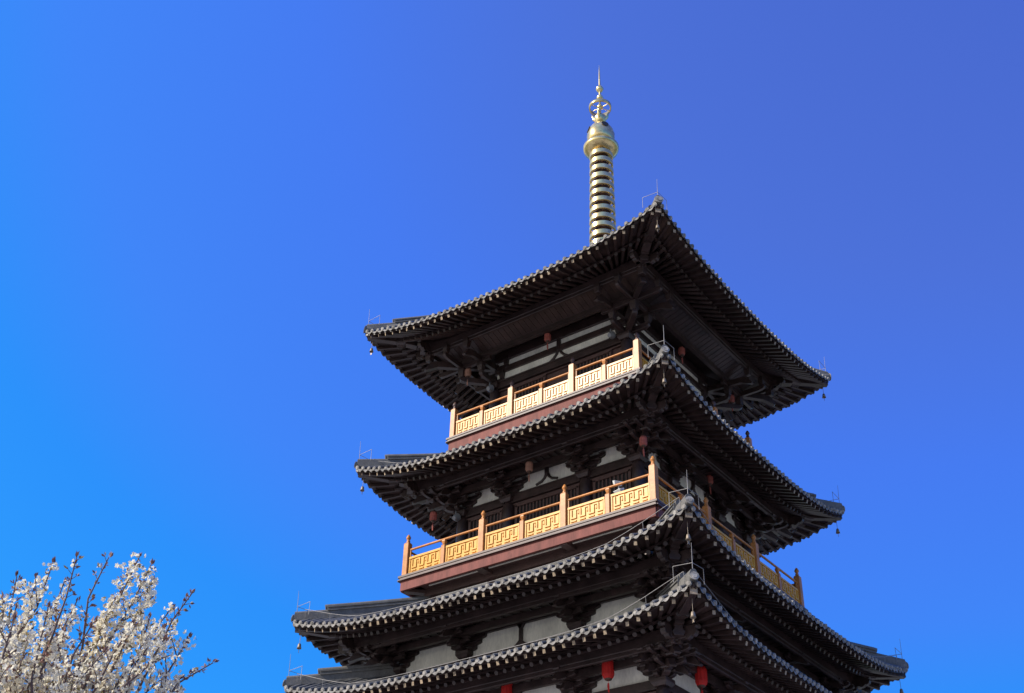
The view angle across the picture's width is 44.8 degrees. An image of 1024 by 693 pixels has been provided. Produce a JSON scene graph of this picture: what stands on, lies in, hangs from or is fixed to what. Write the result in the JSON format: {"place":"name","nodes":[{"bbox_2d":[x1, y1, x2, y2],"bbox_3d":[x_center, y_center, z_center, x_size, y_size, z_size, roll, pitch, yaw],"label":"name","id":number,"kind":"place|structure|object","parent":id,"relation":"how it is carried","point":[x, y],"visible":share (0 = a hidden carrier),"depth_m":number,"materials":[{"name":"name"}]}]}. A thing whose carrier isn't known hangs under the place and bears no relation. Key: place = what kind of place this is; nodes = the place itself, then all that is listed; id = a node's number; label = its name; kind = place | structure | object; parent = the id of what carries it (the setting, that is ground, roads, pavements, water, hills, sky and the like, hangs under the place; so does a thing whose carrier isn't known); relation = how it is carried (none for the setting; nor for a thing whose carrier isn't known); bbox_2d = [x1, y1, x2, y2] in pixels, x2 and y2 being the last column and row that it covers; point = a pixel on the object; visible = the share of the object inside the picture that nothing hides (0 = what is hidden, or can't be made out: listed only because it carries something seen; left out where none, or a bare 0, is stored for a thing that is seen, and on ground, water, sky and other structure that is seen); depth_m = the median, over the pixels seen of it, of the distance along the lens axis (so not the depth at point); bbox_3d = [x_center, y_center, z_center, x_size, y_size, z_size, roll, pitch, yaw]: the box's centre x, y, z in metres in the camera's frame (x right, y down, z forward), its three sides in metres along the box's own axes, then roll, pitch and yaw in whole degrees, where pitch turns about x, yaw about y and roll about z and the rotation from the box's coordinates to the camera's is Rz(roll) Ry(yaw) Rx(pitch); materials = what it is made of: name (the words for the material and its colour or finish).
{"place":"outdoors","nodes":[
{"label":"outdoors","id":0,"kind":"place"},
{"bbox_2d":[0,0,1023,692],"label":"sky","id":1,"kind":"structure","parent":0,"point":[206,206],"materials":[{"name":"blue"}]},
{"bbox_2d":[282,68,908,692],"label":"pagoda","id":2,"kind":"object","parent":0,"point":[564,568],"visible":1,"depth_m":38.58,"materials":[{"name":"black wood"}]},
{"bbox_2d":[430,510,436,530],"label":"lantern","id":3,"kind":"object","parent":2,"relation":"hanging from","point":[433,515],"visible":1,"depth_m":40.81,"materials":[{"name":"red fabric"}]},
{"bbox_2d":[452,511,460,520],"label":"floodlight","id":4,"kind":"object","parent":2,"relation":"attached to","point":[456,517],"visible":1,"depth_m":40.83,"materials":[{"name":"grey paint"}]},
{"bbox_2d":[465,368,470,384],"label":"lantern","id":5,"kind":"object","parent":2,"relation":"hanging from","point":[467,372],"visible":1,"depth_m":44.16,"materials":[{"name":"fabric"}]},
{"bbox_2d":[486,382,493,391],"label":"floodlight","id":6,"kind":"object","parent":2,"relation":"attached to","point":[489,388],"visible":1,"depth_m":43.78,"materials":[{"name":"grey paint"}]},
{"bbox_2d":[501,684,512,692],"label":"lantern","id":7,"kind":"object","parent":2,"relation":"hanging from","point":[506,688],"visible":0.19,"depth_m":34.18,"materials":[{"name":"red fabric"}]},
{"bbox_2d":[525,460,532,481],"bbox_3d":[0.542,3.778,39.067,0.244,1.071,0.244,-22,-41,30],"label":"lantern","id":8,"kind":"object","parent":2,"relation":"hanging from","point":[529,466],"visible":1,"depth_m":38.96,"materials":[{"name":"fabric"}]},
{"bbox_2d":[544,333,550,349],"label":"lantern","id":9,"kind":"object","parent":2,"relation":"hanging from","point":[547,338],"visible":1,"depth_m":42.53,"materials":[{"name":"red fabric"}]},
{"bbox_2d":[602,660,613,691],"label":"lantern","id":10,"kind":"object","parent":2,"relation":"hanging from","point":[607,672],"visible":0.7,"depth_m":32.44,"materials":[{"name":"red fabric"}]},
{"bbox_2d":[607,329,615,338],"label":"floodlight","id":11,"kind":"object","parent":2,"relation":"attached to","point":[611,335],"visible":1,"depth_m":41.35,"materials":[{"name":"grey paint"}]},
{"bbox_2d":[613,480,623,492],"bbox_3d":[3.118,4.450,36.249,0.346,1.247,0.300,-10,-36,17],"label":"floodlight","id":12,"kind":"object","parent":2,"relation":"on","point":[618,489],"visible":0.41,"depth_m":36.46,"materials":[{"name":"white paint"}]},
{"bbox_2d":[639,426,646,456],"bbox_3d":[3.883,2.794,36.714,0.238,1.051,0.238,-22,-41,30],"label":"lantern","id":13,"kind":"object","parent":2,"relation":"hanging from","point":[643,441],"visible":1,"depth_m":36.61,"materials":[{"name":"red fabric"}]},
{"bbox_2d":[662,368,666,386],"bbox_3d":[4.340,0.889,35.403,0.148,0.630,0.144,29,-43,-34],"label":"wind bell","id":14,"kind":"object","parent":2,"relation":"hanging from","point":[664,382],"visible":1,"depth_m":35.31,"materials":[{"name":"silver metal"}]},
{"bbox_2d":[678,346,684,363],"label":"lantern","id":15,"kind":"object","parent":2,"relation":"hanging from","point":[681,351],"visible":0.99,"depth_m":43.06,"materials":[{"name":"red fabric"}]},
{"bbox_2d":[686,522,690,543],"bbox_3d":[4.412,4.677,31.108,0.148,0.630,0.144,-2,-35,5],"label":"wind bell","id":16,"kind":"object","parent":2,"relation":"hanging from","point":[688,539],"visible":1,"depth_m":31.02,"materials":[{"name":"silver metal"}]},
{"bbox_2d":[690,601,695,622],"bbox_3d":[4.363,6.367,29.949,0.144,0.630,0.148,7,-35,-7],"label":"wind bell","id":17,"kind":"object","parent":2,"relation":"hanging from","point":[692,616],"visible":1,"depth_m":29.86,"materials":[{"name":"silver metal"}]},
{"bbox_2d":[695,665,707,692],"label":"lantern","id":18,"kind":"object","parent":2,"relation":"hanging from","point":[701,680],"visible":0.9,"depth_m":32.49,"materials":[{"name":"red fabric"}]},
{"bbox_2d":[706,475,712,493],"bbox_3d":[6.369,4.293,40.032,0.238,1.051,0.238,-22,-41,30],"label":"lantern","id":19,"kind":"object","parent":2,"relation":"hanging from","point":[710,479],"visible":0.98,"depth_m":39.91,"materials":[{"name":"red fabric"}]},
{"bbox_2d":[728,394,734,410],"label":"lantern","id":20,"kind":"object","parent":2,"relation":"hanging from","point":[732,399],"visible":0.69,"depth_m":45.22,"materials":[{"name":"red fabric"}]},
{"label":"plaza paving","id":21,"kind":"structure","parent":0,"visible":0},
{"bbox_2d":[0,550,218,692],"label":"cherry tree","id":22,"kind":"object","parent":21,"relation":"on","point":[81,677],"visible":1,"depth_m":11.21,"materials":[{"name":"white plant"}]}
]}

